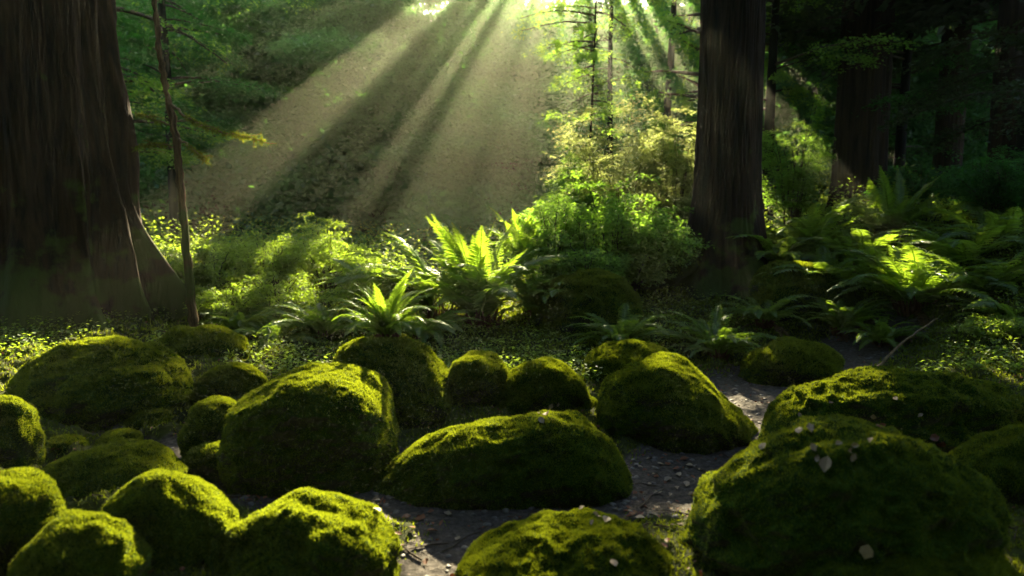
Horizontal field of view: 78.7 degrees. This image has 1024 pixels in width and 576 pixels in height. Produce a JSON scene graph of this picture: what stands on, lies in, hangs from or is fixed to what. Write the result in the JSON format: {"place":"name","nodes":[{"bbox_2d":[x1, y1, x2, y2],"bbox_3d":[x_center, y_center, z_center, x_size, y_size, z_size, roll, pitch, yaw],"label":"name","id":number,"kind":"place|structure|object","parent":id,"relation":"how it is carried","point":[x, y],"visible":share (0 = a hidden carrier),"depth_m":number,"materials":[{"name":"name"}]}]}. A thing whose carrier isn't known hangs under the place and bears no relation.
{"place":"outdoors","nodes":[
{"label":"outdoors","id":0,"kind":"place"},
{"bbox_2d":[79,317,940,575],"bbox_3d":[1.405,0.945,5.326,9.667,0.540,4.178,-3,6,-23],"label":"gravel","id":1,"kind":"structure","parent":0,"point":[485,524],"depth_m":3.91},
{"bbox_2d":[0,40,1023,575],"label":"ground","id":2,"kind":"structure","parent":0,"point":[454,526],"depth_m":6.04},
{"bbox_2d":[0,394,46,469],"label":"mossy boulder","id":3,"kind":"object","parent":2,"relation":"on","point":[22,438],"visible":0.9,"depth_m":4.27,"materials":[{"name":"plant"}]},
{"bbox_2d":[0,466,66,575],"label":"mossy boulder","id":4,"kind":"object","parent":2,"relation":"on","point":[32,502],"visible":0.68,"depth_m":2.68,"materials":[{"name":"plant"}]},
{"bbox_2d":[44,433,89,454],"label":"mossy stone","id":5,"kind":"object","parent":2,"relation":"on","point":[63,442],"visible":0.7,"depth_m":4.58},
{"bbox_2d":[7,508,152,575],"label":"mossy boulder","id":6,"kind":"object","parent":2,"relation":"on","point":[75,542],"visible":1,"depth_m":2.49,"materials":[{"name":"plant"}]},
{"bbox_2d":[4,335,193,432],"bbox_3d":[-3.691,1.023,5.655,1.708,1.200,1.244,0,6,0],"label":"mossy boulder","id":7,"kind":"object","parent":2,"relation":"on","point":[99,384],"visible":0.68,"depth_m":5.27,"materials":[{"name":"plant"}]},
{"bbox_2d":[0,0,205,334],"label":"cedar tree","id":8,"kind":"object","parent":2,"relation":"on","point":[75,237],"visible":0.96,"depth_m":7.80,"materials":[{"name":"brown plant"}]},
{"bbox_2d":[41,437,188,498],"bbox_3d":[-2.603,1.288,3.999,1.011,0.585,0.578,0,6,0],"label":"mossy boulder","id":9,"kind":"object","parent":2,"relation":"on","point":[109,465],"visible":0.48,"depth_m":3.86,"materials":[{"name":"plant"}]},
{"bbox_2d":[93,427,143,445],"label":"mossy stone","id":10,"kind":"object","parent":2,"relation":"on","point":[124,433],"visible":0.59,"depth_m":4.84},
{"bbox_2d":[123,408,172,429],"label":"mossy stone","id":11,"kind":"object","parent":2,"relation":"on","point":[155,416],"visible":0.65,"depth_m":5.15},
{"bbox_2d":[116,0,184,142],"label":"forest tree","id":12,"kind":"object","parent":2,"relation":"on","point":[129,27],"visible":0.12,"depth_m":15.39,"materials":[{"name":"green plant"}]},
{"bbox_2d":[100,468,240,570],"bbox_3d":[-1.610,1.183,2.989,0.656,0.668,0.564,0,6,0],"label":"mossy boulder","id":13,"kind":"object","parent":2,"relation":"on","point":[173,518],"visible":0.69,"depth_m":2.82,"materials":[{"name":"plant"}]},
{"bbox_2d":[160,248,211,292],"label":"shrub","id":14,"kind":"object","parent":2,"relation":"on","point":[175,261],"visible":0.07,"depth_m":9.59,"materials":[{"name":"green plant"}]},
{"bbox_2d":[117,0,284,250],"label":"forest tree","id":15,"kind":"object","parent":2,"relation":"on","point":[135,40],"visible":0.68,"depth_m":17.24,"materials":[{"name":"green plant"}]},
{"bbox_2d":[181,440,221,482],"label":"mossy stone","id":16,"kind":"object","parent":2,"relation":"on","point":[201,460],"visible":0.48,"depth_m":4.22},
{"bbox_2d":[132,0,276,326],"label":"sapling","id":17,"kind":"object","parent":2,"relation":"on","point":[189,282],"visible":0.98,"depth_m":7.53,"materials":[{"name":"brown plant"}]},
{"bbox_2d":[159,324,250,359],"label":"mossy boulder","id":18,"kind":"object","parent":2,"relation":"on","point":[211,339],"visible":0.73,"depth_m":6.91,"materials":[{"name":"plant"}]},
{"bbox_2d":[176,395,236,458],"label":"mossy boulder","id":19,"kind":"object","parent":2,"relation":"on","point":[205,421],"visible":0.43,"depth_m":4.50,"materials":[{"name":"plant"}]},
{"bbox_2d":[158,237,270,295],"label":"shrub","id":20,"kind":"object","parent":2,"relation":"on","point":[213,278],"visible":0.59,"depth_m":9.87,"materials":[{"name":"green plant"}]},
{"bbox_2d":[116,0,321,195],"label":"forest tree","id":21,"kind":"object","parent":2,"relation":"on","point":[155,84],"visible":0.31,"depth_m":15.01,"materials":[{"name":"green plant"}]},
{"bbox_2d":[183,282,268,325],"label":"shrub","id":22,"kind":"object","parent":2,"relation":"on","point":[209,300],"visible":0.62,"depth_m":8.44,"materials":[{"name":"green plant"}]},
{"bbox_2d":[191,361,268,404],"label":"mossy boulder","id":23,"kind":"object","parent":2,"relation":"on","point":[235,378],"visible":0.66,"depth_m":5.62,"materials":[{"name":"plant"}]},
{"bbox_2d":[198,303,281,328],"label":"fern","id":24,"kind":"object","parent":2,"relation":"on","point":[233,321],"visible":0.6,"depth_m":8.16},
{"bbox_2d":[211,230,316,290],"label":"shrub","id":25,"kind":"object","parent":2,"relation":"on","point":[279,264],"visible":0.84,"depth_m":10.26,"materials":[{"name":"green plant"}]},
{"bbox_2d":[217,270,340,322],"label":"shrub","id":26,"kind":"object","parent":2,"relation":"on","point":[290,294],"visible":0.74,"depth_m":8.76,"materials":[{"name":"green plant"}]},
{"bbox_2d":[232,316,328,347],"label":"fern","id":27,"kind":"object","parent":2,"relation":"on","point":[274,332],"visible":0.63,"depth_m":7.72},
{"bbox_2d":[203,487,402,575],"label":"mossy boulder","id":28,"kind":"object","parent":2,"relation":"on","point":[305,531],"visible":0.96,"depth_m":2.78,"materials":[{"name":"plant"}]},
{"bbox_2d":[216,362,400,497],"bbox_3d":[-1.395,1.066,4.410,1.181,1.041,1.000,0,6,0],"label":"mossy boulder","id":29,"kind":"object","parent":2,"relation":"on","point":[330,426],"visible":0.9,"depth_m":3.98,"materials":[{"name":"plant"}]},
{"bbox_2d":[255,301,371,337],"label":"fern","id":30,"kind":"object","parent":2,"relation":"on","point":[317,320],"visible":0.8,"depth_m":8.03,"materials":[{"name":"plant"}]},
{"bbox_2d":[266,212,384,293],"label":"shrub","id":31,"kind":"object","parent":2,"relation":"on","point":[323,250],"visible":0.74,"depth_m":10.77,"materials":[{"name":"green plant"}]},
{"bbox_2d":[322,266,399,312],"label":"shrub","id":32,"kind":"object","parent":2,"relation":"on","point":[349,296],"visible":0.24,"depth_m":9.19,"materials":[{"name":"green plant"}]},
{"bbox_2d":[311,258,420,306],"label":"fern","id":33,"kind":"object","parent":2,"relation":"on","point":[355,265],"visible":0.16,"depth_m":9.47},
{"bbox_2d":[321,232,458,321],"bbox_3d":[-1.507,-0.004,8.670,2.304,1.543,1.668,0,6,2],"label":"fern","id":34,"kind":"object","parent":2,"relation":"on","point":[386,281],"visible":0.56,"depth_m":8.56,"materials":[{"name":"plant"}]},
{"bbox_2d":[332,333,454,428],"bbox_3d":[-1.071,0.994,5.587,1.193,1.184,0.994,0,6,0],"label":"mossy boulder","id":35,"kind":"object","parent":2,"relation":"on","point":[414,373],"visible":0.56,"depth_m":5.21,"materials":[{"name":"plant"}]},
{"bbox_2d":[321,267,454,336],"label":"fern","id":36,"kind":"object","parent":35,"relation":"on","point":[388,319],"visible":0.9,"depth_m":5.48,"materials":[{"name":"plant"}]},
{"bbox_2d":[415,513,425,520],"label":"fallen leaf","id":37,"kind":"object","parent":2,"relation":"on","point":[420,517],"visible":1,"depth_m":3.63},
{"bbox_2d":[364,308,489,348],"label":"fern","id":38,"kind":"object","parent":2,"relation":"on","point":[425,330],"visible":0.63,"depth_m":7.85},
{"bbox_2d":[378,214,573,328],"bbox_3d":[-0.470,-0.079,8.925,2.713,1.936,2.810,1,6,13],"label":"fern","id":39,"kind":"object","parent":2,"relation":"on","point":[471,284],"visible":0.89,"depth_m":8.59,"materials":[{"name":"plant"}]},
{"bbox_2d":[447,350,509,406],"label":"mossy boulder","id":40,"kind":"object","parent":2,"relation":"on","point":[478,377],"visible":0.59,"depth_m":5.47,"materials":[{"name":"plant"}]},
{"bbox_2d":[371,409,633,509],"bbox_3d":[-0.062,1.242,4.195,1.779,0.863,0.880,0,6,0],"label":"mossy boulder","id":41,"kind":"object","parent":2,"relation":"on","point":[567,458],"visible":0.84,"depth_m":3.87,"materials":[{"name":"plant"}]},
{"bbox_2d":[538,417,543,422],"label":"fallen leaf","id":42,"kind":"object","parent":41,"relation":"on","point":[540,419],"visible":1,"depth_m":3.99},
{"bbox_2d":[0,202,1023,575],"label":"moss carpet","id":43,"kind":"object","parent":2,"relation":"on","point":[938,356],"visible":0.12,"depth_m":7.48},
{"bbox_2d":[0,164,1023,381],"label":"ground cover","id":44,"kind":"object","parent":2,"relation":"on","point":[404,260],"visible":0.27,"depth_m":8.16,"materials":[{"name":"green plant"}]},
{"bbox_2d":[1,239,1023,575],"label":"leaf litter","id":45,"kind":"object","parent":2,"relation":"on","point":[425,561],"visible":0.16,"depth_m":3.89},
{"bbox_2d":[17,245,1023,560],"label":"twig litter","id":46,"kind":"object","parent":2,"relation":"on","point":[615,499],"visible":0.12,"depth_m":3.81,"materials":[{"name":"brown plant"}]},
{"bbox_2d":[486,206,570,273],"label":"fern","id":47,"kind":"object","parent":2,"relation":"on","point":[517,242],"visible":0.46,"depth_m":9.96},
{"bbox_2d":[504,270,568,323],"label":"fern","id":48,"kind":"object","parent":2,"relation":"on","point":[520,286],"visible":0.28,"depth_m":9.02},
{"bbox_2d":[501,356,591,414],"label":"mossy boulder","id":49,"kind":"object","parent":2,"relation":"on","point":[540,384],"visible":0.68,"depth_m":5.40,"materials":[{"name":"plant"}]},
{"bbox_2d":[497,396,597,408],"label":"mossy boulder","id":50,"kind":"object","parent":2,"relation":"on","point":[594,400],"visible":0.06,"depth_m":5.50,"materials":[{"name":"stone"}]},
{"bbox_2d":[506,191,598,286],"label":"shrub","id":51,"kind":"object","parent":2,"relation":"on","point":[546,238],"visible":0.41,"depth_m":9.77,"materials":[{"name":"green plant"}]},
{"bbox_2d":[116,0,997,257],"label":"distant woodland","id":52,"kind":"object","parent":2,"relation":"on","point":[441,110],"visible":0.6,"depth_m":25.10,"materials":[{"name":"green plant"}]},
{"bbox_2d":[525,275,599,303],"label":"fern","id":53,"kind":"object","parent":2,"relation":"on","point":[546,296],"visible":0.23,"depth_m":8.46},
{"bbox_2d":[454,507,672,575],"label":"mossy boulder","id":54,"kind":"object","parent":2,"relation":"on","point":[550,542],"visible":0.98,"depth_m":2.86,"materials":[{"name":"plant"}]},
{"bbox_2d":[602,515,610,521],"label":"fallen leaf","id":55,"kind":"object","parent":54,"relation":"on","point":[606,518],"visible":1,"depth_m":3.00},
{"bbox_2d":[610,559,617,565],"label":"fallen leaf","id":56,"kind":"object","parent":54,"relation":"on","point":[614,562],"visible":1,"depth_m":2.71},
{"bbox_2d":[518,146,620,237],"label":"shrub","id":57,"kind":"object","parent":2,"relation":"on","point":[581,200],"visible":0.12,"depth_m":12.81,"materials":[{"name":"green plant"}]},
{"bbox_2d":[530,267,643,336],"bbox_3d":[1.049,0.416,8.840,1.602,1.429,1.350,0,6,0],"label":"mossy boulder","id":58,"kind":"object","parent":2,"relation":"on","point":[613,292],"visible":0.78,"depth_m":8.38,"materials":[{"name":"plant"}]},
{"bbox_2d":[541,228,633,280],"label":"shrub","id":59,"kind":"object","parent":2,"relation":"on","point":[592,256],"visible":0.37,"depth_m":9.25,"materials":[{"name":"green plant"}]},
{"bbox_2d":[501,0,674,174],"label":"young tree","id":60,"kind":"object","parent":2,"relation":"on","point":[558,9],"visible":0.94,"depth_m":16.55,"materials":[{"name":"green plant"}]},
{"bbox_2d":[553,242,647,282],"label":"fern","id":61,"kind":"object","parent":2,"relation":"on","point":[581,264],"visible":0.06,"depth_m":10.01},
{"bbox_2d":[553,0,666,181],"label":"hemlock tree","id":62,"kind":"object","parent":2,"relation":"on","point":[610,39],"visible":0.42,"depth_m":23.15,"materials":[{"name":"green plant"}]},
{"bbox_2d":[538,91,691,240],"bbox_3d":[2.618,-2.480,14.412,4.164,4.099,3.811,0,6,0],"label":"shrub","id":63,"kind":"object","parent":2,"relation":"on","point":[622,175],"visible":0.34,"depth_m":13.83,"materials":[{"name":"green plant"}]},
{"bbox_2d":[557,303,686,345],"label":"fern","id":64,"kind":"object","parent":2,"relation":"on","point":[625,328],"visible":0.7,"depth_m":7.55,"materials":[{"name":"plant"}]},
{"bbox_2d":[533,170,714,290],"bbox_3d":[1.748,-0.877,10.586,2.891,2.169,2.907,4,7,34],"label":"shrub","id":65,"kind":"object","parent":2,"relation":"on","point":[640,235],"visible":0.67,"depth_m":10.04,"materials":[{"name":"green plant"}]},
{"bbox_2d":[582,339,669,381],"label":"mossy boulder","id":66,"kind":"object","parent":2,"relation":"on","point":[609,357],"visible":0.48,"depth_m":6.29,"materials":[{"name":"plant"}]},
{"bbox_2d":[625,105,696,265],"bbox_3d":[3.540,-2.233,13.960,2.455,3.714,2.208,0,6,0],"label":"shrub","id":67,"kind":"object","parent":2,"relation":"on","point":[685,183],"visible":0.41,"depth_m":13.50,"materials":[{"name":"green plant"}]},
{"bbox_2d":[594,351,758,454],"bbox_3d":[1.382,1.144,5.277,1.376,1.164,1.200,0,6,0],"label":"mossy boulder","id":68,"kind":"object","parent":2,"relation":"on","point":[677,403],"visible":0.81,"depth_m":4.88,"materials":[{"name":"plant"}]},
{"bbox_2d":[624,0,776,303],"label":"cedar tree","id":69,"kind":"object","parent":2,"relation":"on","point":[727,199],"visible":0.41,"depth_m":10.65,"materials":[{"name":"brown plant"}]},
{"bbox_2d":[653,305,775,360],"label":"fern","id":70,"kind":"object","parent":2,"relation":"on","point":[721,342],"visible":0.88,"depth_m":7.58,"materials":[{"name":"plant"}]},
{"bbox_2d":[624,0,898,173],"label":"forest tree","id":71,"kind":"object","parent":2,"relation":"on","point":[671,20],"visible":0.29,"depth_m":19.55,"materials":[{"name":"green plant"}]},
{"bbox_2d":[706,294,823,336],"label":"fern","id":72,"kind":"object","parent":2,"relation":"on","point":[771,314],"visible":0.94,"depth_m":8.55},
{"bbox_2d":[727,226,846,261],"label":"fern","id":73,"kind":"object","parent":2,"relation":"on","point":[788,252],"visible":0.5,"depth_m":10.52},
{"bbox_2d":[737,336,845,386],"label":"mossy boulder","id":74,"kind":"object","parent":2,"relation":"on","point":[784,361],"visible":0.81,"depth_m":6.71,"materials":[{"name":"plant"}]},
{"bbox_2d":[762,82,839,233],"bbox_3d":[6.724,-2.995,14.742,2.247,3.587,2.156,-4,7,-33],"label":"shrub","id":75,"kind":"object","parent":2,"relation":"on","point":[800,185],"visible":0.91,"depth_m":14.53,"materials":[{"name":"green plant"}]},
{"bbox_2d":[747,260,856,321],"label":"mossy boulder","id":76,"kind":"object","parent":2,"relation":"on","point":[769,285],"visible":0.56,"depth_m":9.10,"materials":[{"name":"plant"}]},
{"bbox_2d":[699,0,924,228],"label":"forest tree","id":77,"kind":"object","parent":2,"relation":"on","point":[771,63],"visible":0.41,"depth_m":16.21,"materials":[{"name":"green plant"}]},
{"bbox_2d":[757,245,889,289],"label":"fern","id":78,"kind":"object","parent":2,"relation":"on","point":[847,271],"visible":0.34,"depth_m":9.20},
{"bbox_2d":[764,194,900,266],"bbox_3d":[5.488,-0.920,11.606,2.885,1.623,3.278,5,8,39],"label":"fern","id":79,"kind":"object","parent":2,"relation":"on","point":[803,226],"visible":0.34,"depth_m":11.15,"materials":[{"name":"plant"}]},
{"bbox_2d":[678,412,1013,575],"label":"mossy boulder","id":80,"kind":"object","parent":2,"relation":"on","point":[781,503],"visible":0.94,"depth_m":2.66,"materials":[{"name":"plant"}]},
{"bbox_2d":[759,443,765,448],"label":"fallen leaf","id":81,"kind":"object","parent":80,"relation":"on","point":[762,445],"visible":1,"depth_m":2.93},
{"bbox_2d":[795,427,802,432],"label":"fallen leaf","id":82,"kind":"object","parent":80,"relation":"on","point":[798,430],"visible":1,"depth_m":2.93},
{"bbox_2d":[806,423,813,431],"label":"fallen leaf","id":83,"kind":"object","parent":80,"relation":"on","point":[809,426],"visible":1,"depth_m":2.92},
{"bbox_2d":[810,443,816,450],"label":"fallen leaf","id":84,"kind":"object","parent":80,"relation":"on","point":[813,446],"visible":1,"depth_m":2.74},
{"bbox_2d":[819,456,831,472],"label":"fallen leaf","id":85,"kind":"object","parent":80,"relation":"on","point":[825,463],"visible":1,"depth_m":2.69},
{"bbox_2d":[850,453,856,461],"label":"fallen leaf","id":86,"kind":"object","parent":80,"relation":"on","point":[853,457],"visible":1,"depth_m":2.68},
{"bbox_2d":[851,442,859,447],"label":"fallen leaf","id":87,"kind":"object","parent":80,"relation":"on","point":[854,445],"visible":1,"depth_m":2.71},
{"bbox_2d":[859,544,873,558],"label":"fallen leaf","id":88,"kind":"object","parent":80,"relation":"on","point":[866,551],"visible":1,"depth_m":2.50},
{"bbox_2d":[799,297,898,341],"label":"fern","id":89,"kind":"object","parent":2,"relation":"on","point":[836,315],"visible":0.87,"depth_m":8.39,"materials":[{"name":"plant"}]},
{"bbox_2d":[773,228,935,272],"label":"fern","id":90,"kind":"object","parent":2,"relation":"on","point":[852,241],"visible":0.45,"depth_m":10.16,"materials":[{"name":"plant"}]},
{"bbox_2d":[765,0,991,212],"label":"cedar tree","id":91,"kind":"object","parent":2,"relation":"on","point":[861,145],"visible":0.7,"depth_m":16.63,"materials":[{"name":"brown plant"}]},
{"bbox_2d":[832,316,937,351],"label":"fern","id":92,"kind":"object","parent":2,"relation":"on","point":[883,332],"visible":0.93,"depth_m":7.78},
{"bbox_2d":[777,0,998,187],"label":"forest tree","id":93,"kind":"object","parent":2,"relation":"on","point":[898,139],"visible":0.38,"depth_m":17.36,"materials":[{"name":"green plant"}]},
{"bbox_2d":[836,165,943,232],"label":"fern","id":94,"kind":"object","parent":2,"relation":"on","point":[880,204],"visible":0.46,"depth_m":11.56,"materials":[{"name":"plant"}]},
{"bbox_2d":[758,365,1023,453],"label":"mossy boulder","id":95,"kind":"object","parent":2,"relation":"on","point":[956,409],"visible":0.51,"depth_m":4.26,"materials":[{"name":"plant"}]},
{"bbox_2d":[930,433,939,440],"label":"fallen leaf","id":96,"kind":"object","parent":95,"relation":"on","point":[934,437],"visible":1,"depth_m":4.09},
{"bbox_2d":[798,0,997,197],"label":"cedar tree","id":97,"kind":"object","parent":2,"relation":"on","point":[939,158],"visible":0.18,"depth_m":18.33,"materials":[{"name":"green plant"}]},
{"bbox_2d":[789,0,1023,202],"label":"cedar tree","id":98,"kind":"object","parent":2,"relation":"on","point":[1010,12],"visible":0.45,"depth_m":14.87,"materials":[{"name":"brown plant"}]},
{"bbox_2d":[877,318,937,365],"bbox_3d":[4.541,0.655,7.203,1.060,0.567,0.046,-2,6,-23],"label":"fallen stick","id":99,"kind":"object","parent":2,"relation":"on","point":[894,350],"visible":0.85,"depth_m":7.17,"materials":[{"name":"brown wood"}]},
{"bbox_2d":[811,548,1021,575],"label":"mossy boulder","id":100,"kind":"object","parent":2,"relation":"on","point":[993,562],"visible":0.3,"depth_m":2.48,"materials":[{"name":"plant"}]},
{"bbox_2d":[827,242,1012,329],"bbox_3d":[5.452,-0.046,8.573,2.259,1.220,2.236,6,8,43],"label":"fern","id":101,"kind":"object","parent":2,"relation":"on","point":[905,285],"visible":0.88,"depth_m":8.34,"materials":[{"name":"plant"}]},
{"bbox_2d":[861,161,984,204],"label":"shrub","id":102,"kind":"object","parent":2,"relation":"on","point":[918,184],"visible":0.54,"depth_m":13.07,"materials":[{"name":"green plant"}]},
{"bbox_2d":[857,193,992,245],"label":"fern","id":103,"kind":"object","parent":2,"relation":"on","point":[953,207],"visible":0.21,"depth_m":11.22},
{"bbox_2d":[877,0,1023,181],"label":"hemlock tree","id":104,"kind":"object","parent":2,"relation":"on","point":[965,76],"visible":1,"depth_m":12.74,"materials":[{"name":"green plant"}]},
{"bbox_2d":[889,222,1023,267],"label":"fern","id":105,"kind":"object","parent":2,"relation":"on","point":[945,247],"visible":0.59,"depth_m":8.88,"materials":[{"name":"plant"}]},
{"bbox_2d":[891,201,1023,256],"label":"fern","id":106,"kind":"object","parent":2,"relation":"on","point":[1000,217],"visible":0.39,"depth_m":9.57,"materials":[{"name":"plant"}]},
{"bbox_2d":[896,242,1023,293],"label":"fern","id":107,"kind":"object","parent":2,"relation":"on","point":[999,272],"visible":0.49,"depth_m":8.02,"materials":[{"name":"plant"}]},
{"bbox_2d":[918,292,1023,320],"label":"fern","id":108,"kind":"object","parent":2,"relation":"on","point":[975,305],"visible":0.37,"depth_m":7.47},
{"bbox_2d":[930,144,1023,214],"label":"shrub","id":109,"kind":"object","parent":2,"relation":"on","point":[1004,190],"visible":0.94,"depth_m":10.16,"materials":[{"name":"green plant"}]},
{"bbox_2d":[942,313,1023,340],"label":"shrub","id":110,"kind":"object","parent":2,"relation":"on","point":[977,326],"visible":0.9,"depth_m":7.02,"materials":[{"name":"green plant"}]},
{"bbox_2d":[949,424,1023,505],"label":"mossy boulder","id":111,"kind":"object","parent":2,"relation":"on","point":[996,457],"visible":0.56,"depth_m":3.45,"materials":[{"name":"plant"}]},
{"bbox_2d":[423,0,682,13],"label":"sky","id":112,"kind":"structure","parent":0,"point":[644,1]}
]}

